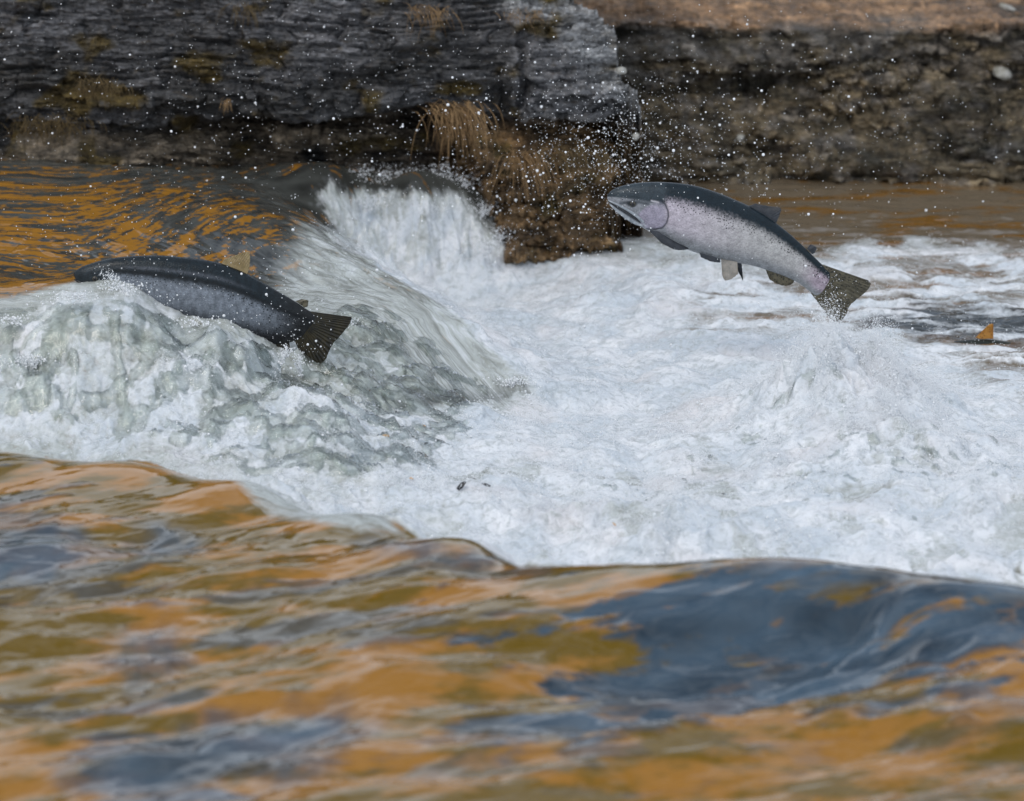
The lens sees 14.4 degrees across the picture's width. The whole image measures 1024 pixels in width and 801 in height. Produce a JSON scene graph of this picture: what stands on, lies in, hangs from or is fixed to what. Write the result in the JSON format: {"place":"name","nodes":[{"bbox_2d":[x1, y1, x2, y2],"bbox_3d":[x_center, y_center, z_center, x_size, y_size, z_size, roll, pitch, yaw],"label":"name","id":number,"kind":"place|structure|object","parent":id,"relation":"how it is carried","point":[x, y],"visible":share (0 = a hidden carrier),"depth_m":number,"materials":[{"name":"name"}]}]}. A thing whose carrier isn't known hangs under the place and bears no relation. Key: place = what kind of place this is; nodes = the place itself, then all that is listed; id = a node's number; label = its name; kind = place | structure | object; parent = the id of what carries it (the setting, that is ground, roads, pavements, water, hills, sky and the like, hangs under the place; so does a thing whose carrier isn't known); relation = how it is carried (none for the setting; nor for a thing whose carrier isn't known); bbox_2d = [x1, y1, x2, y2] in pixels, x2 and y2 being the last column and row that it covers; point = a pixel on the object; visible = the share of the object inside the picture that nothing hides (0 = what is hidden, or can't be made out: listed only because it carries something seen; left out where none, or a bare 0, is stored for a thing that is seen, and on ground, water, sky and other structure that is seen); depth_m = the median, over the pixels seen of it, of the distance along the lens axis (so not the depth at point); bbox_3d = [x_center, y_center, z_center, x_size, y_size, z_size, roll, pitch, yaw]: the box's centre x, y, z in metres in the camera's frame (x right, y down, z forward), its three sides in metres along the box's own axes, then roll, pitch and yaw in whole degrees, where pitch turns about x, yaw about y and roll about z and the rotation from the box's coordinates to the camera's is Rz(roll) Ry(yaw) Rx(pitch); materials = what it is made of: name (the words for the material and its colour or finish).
{"place":"outdoors","nodes":[
{"label":"outdoors","id":0,"kind":"place"},
{"bbox_2d":[0,302,488,470],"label":"water","id":1,"kind":"structure","parent":0,"point":[339,371],"depth_m":9.82,"materials":[{"name":"white liquid"}]},
{"bbox_2d":[0,0,642,264],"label":"cliff","id":2,"kind":"structure","parent":0,"point":[30,64],"depth_m":11.90,"materials":[{"name":"grey stone"}]},
{"bbox_2d":[1,110,106,149],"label":"moss clump","id":3,"kind":"object","parent":2,"relation":"on","point":[43,127],"visible":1,"depth_m":11.76,"materials":[{"name":"plant"}]},
{"bbox_2d":[62,72,132,108],"bbox_3d":[-1.194,-0.892,11.715,0.209,0.104,0.143,0,15,0],"label":"moss clump","id":4,"kind":"object","parent":2,"relation":"on","point":[93,86],"visible":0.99,"depth_m":11.71,"materials":[{"name":"plant"}]},
{"bbox_2d":[219,98,232,112],"bbox_3d":[-0.824,-0.848,11.737,0.038,0.040,0.113,-1,15,-2],"label":"moss clump","id":5,"kind":"object","parent":2,"relation":"on","point":[225,104],"visible":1,"depth_m":11.73,"materials":[{"name":"brown plant"}]},
{"bbox_2d":[216,1,263,34],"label":"grass tuft","id":6,"kind":"object","parent":2,"relation":"on","point":[247,14],"visible":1,"depth_m":11.74,"materials":[{"name":"brown plant"}]},
{"bbox_2d":[404,3,463,37],"bbox_3d":[-0.230,-1.093,11.787,0.198,0.111,0.107,3,15,13],"label":"grass tuft","id":7,"kind":"object","parent":2,"relation":"on","point":[434,14],"visible":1,"depth_m":11.78,"materials":[{"name":"brown plant"}]},
{"bbox_2d":[410,98,504,168],"bbox_3d":[-0.162,-0.765,11.707,0.272,0.197,0.174,5,15,19],"label":"grass tuft","id":8,"kind":"object","parent":2,"relation":"on","point":[469,113],"visible":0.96,"depth_m":11.69,"materials":[{"name":"brown plant"}]},
{"bbox_2d":[488,146,558,206],"bbox_3d":[0.043,-0.642,11.764,0.201,0.177,0.211,4,15,15],"label":"grass tuft","id":9,"kind":"object","parent":2,"relation":"on","point":[528,159],"visible":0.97,"depth_m":11.76,"materials":[{"name":"brown plant"}]},
{"bbox_2d":[496,7,555,34],"bbox_3d":[0.037,-1.092,11.780,0.181,0.090,0.128,0,15,0],"label":"grass tuft","id":10,"kind":"object","parent":2,"relation":"on","point":[527,15],"visible":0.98,"depth_m":11.79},
{"bbox_2d":[520,140,629,199],"bbox_3d":[0.179,-0.663,11.799,0.308,0.163,0.177,-3,15,-10],"label":"grass tuft","id":11,"kind":"object","parent":2,"relation":"on","point":[577,152],"visible":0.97,"depth_m":11.79,"materials":[{"name":"brown plant"}]},
{"bbox_2d":[616,67,626,73],"bbox_3d":[0.318,-0.958,11.797,0.031,0.024,0.028,0,15,0],"label":"stone","id":12,"kind":"object","parent":2,"relation":"on","point":[620,69],"visible":0.97,"depth_m":11.79,"materials":[{"name":"white stone"}]},
{"bbox_2d":[632,132,638,139],"bbox_3d":[0.363,-0.774,11.909,0.021,0.023,0.028,0,15,0],"label":"stone","id":13,"kind":"object","parent":2,"relation":"on","point":[635,136],"visible":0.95,"depth_m":11.90,"materials":[{"name":"white stone"}]},
{"bbox_2d":[0,159,1023,800],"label":"water","id":14,"kind":"structure","parent":0,"point":[168,631],"depth_m":8.91,"materials":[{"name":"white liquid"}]},
{"bbox_2d":[74,252,351,362],"bbox_3d":[-0.735,-0.219,9.997,0.681,0.302,0.082,0,15,0],"label":"salmon","id":15,"kind":"object","parent":14,"relation":"in","point":[206,303],"visible":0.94,"depth_m":9.96,"materials":[{"name":"grey"}]},
{"bbox_2d":[457,481,465,489],"bbox_3d":[-0.117,0.196,9.293,0.009,0.032,0.018,39,4,-18],"label":"debris","id":16,"kind":"object","parent":14,"relation":"on","point":[461,486],"visible":0.98,"depth_m":9.29,"materials":[{"name":"black plant"}]},
{"bbox_2d":[0,158,952,396],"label":"spray","id":17,"kind":"object","parent":14,"relation":"on","point":[30,361],"visible":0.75,"depth_m":10.07,"materials":[{"name":"white liquid"}]},
{"bbox_2d":[1,0,1021,388],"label":"spray","id":18,"kind":"object","parent":14,"relation":"on","point":[525,176],"visible":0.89,"depth_m":10.70,"materials":[{"name":"white liquid"}]},
{"bbox_2d":[1,189,1023,584],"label":"spray","id":19,"kind":"object","parent":14,"relation":"on","point":[881,351],"visible":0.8,"depth_m":9.66,"materials":[{"name":"white liquid"}]},
{"bbox_2d":[954,324,1010,343],"bbox_3d":[1.337,-0.124,10.936,0.570,0.170,0.062,0,15,0],"label":"salmon","id":20,"kind":"object","parent":14,"relation":"in","point":[985,336],"visible":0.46,"depth_m":10.92,"materials":[{"name":"orange"}]},
{"bbox_2d":[607,182,870,321],"bbox_3d":[0.590,-0.385,10.542,0.687,0.369,0.078,0,15,0],"label":"salmon","id":21,"kind":"object","parent":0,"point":[734,234],"visible":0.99,"depth_m":10.50,"materials":[{"name":"silver"}]},
{"bbox_2d":[537,341,1005,513],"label":"water","id":22,"kind":"structure","parent":0,"point":[821,471],"depth_m":9.50,"materials":[{"name":"white liquid"}]},
{"bbox_2d":[574,0,1023,186],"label":"cliff","id":23,"kind":"structure","parent":0,"point":[986,36],"depth_m":13.12,"materials":[{"name":"grey stone"}]},
{"bbox_2d":[736,134,744,141],"bbox_3d":[0.735,-0.842,13.069,0.023,0.026,0.031,5,15,18],"label":"stone","id":24,"kind":"object","parent":23,"relation":"on","point":[740,136],"visible":0.93,"depth_m":13.06,"materials":[{"name":"grey stone"}]},
{"bbox_2d":[992,66,1011,80],"bbox_3d":[1.587,-1.057,13.156,0.064,0.044,0.053,14,22,-15],"label":"stone","id":25,"kind":"object","parent":23,"relation":"on","point":[1002,73],"visible":1,"depth_m":13.14,"materials":[{"name":"white stone"}]},
{"bbox_2d":[999,3,1015,11],"bbox_3d":[1.619,-1.284,13.286,0.057,0.019,0.044,20,14,-5],"label":"stone","id":26,"kind":"object","parent":23,"relation":"on","point":[1007,7],"visible":1,"depth_m":13.27,"materials":[{"name":"white stone"}]}
]}

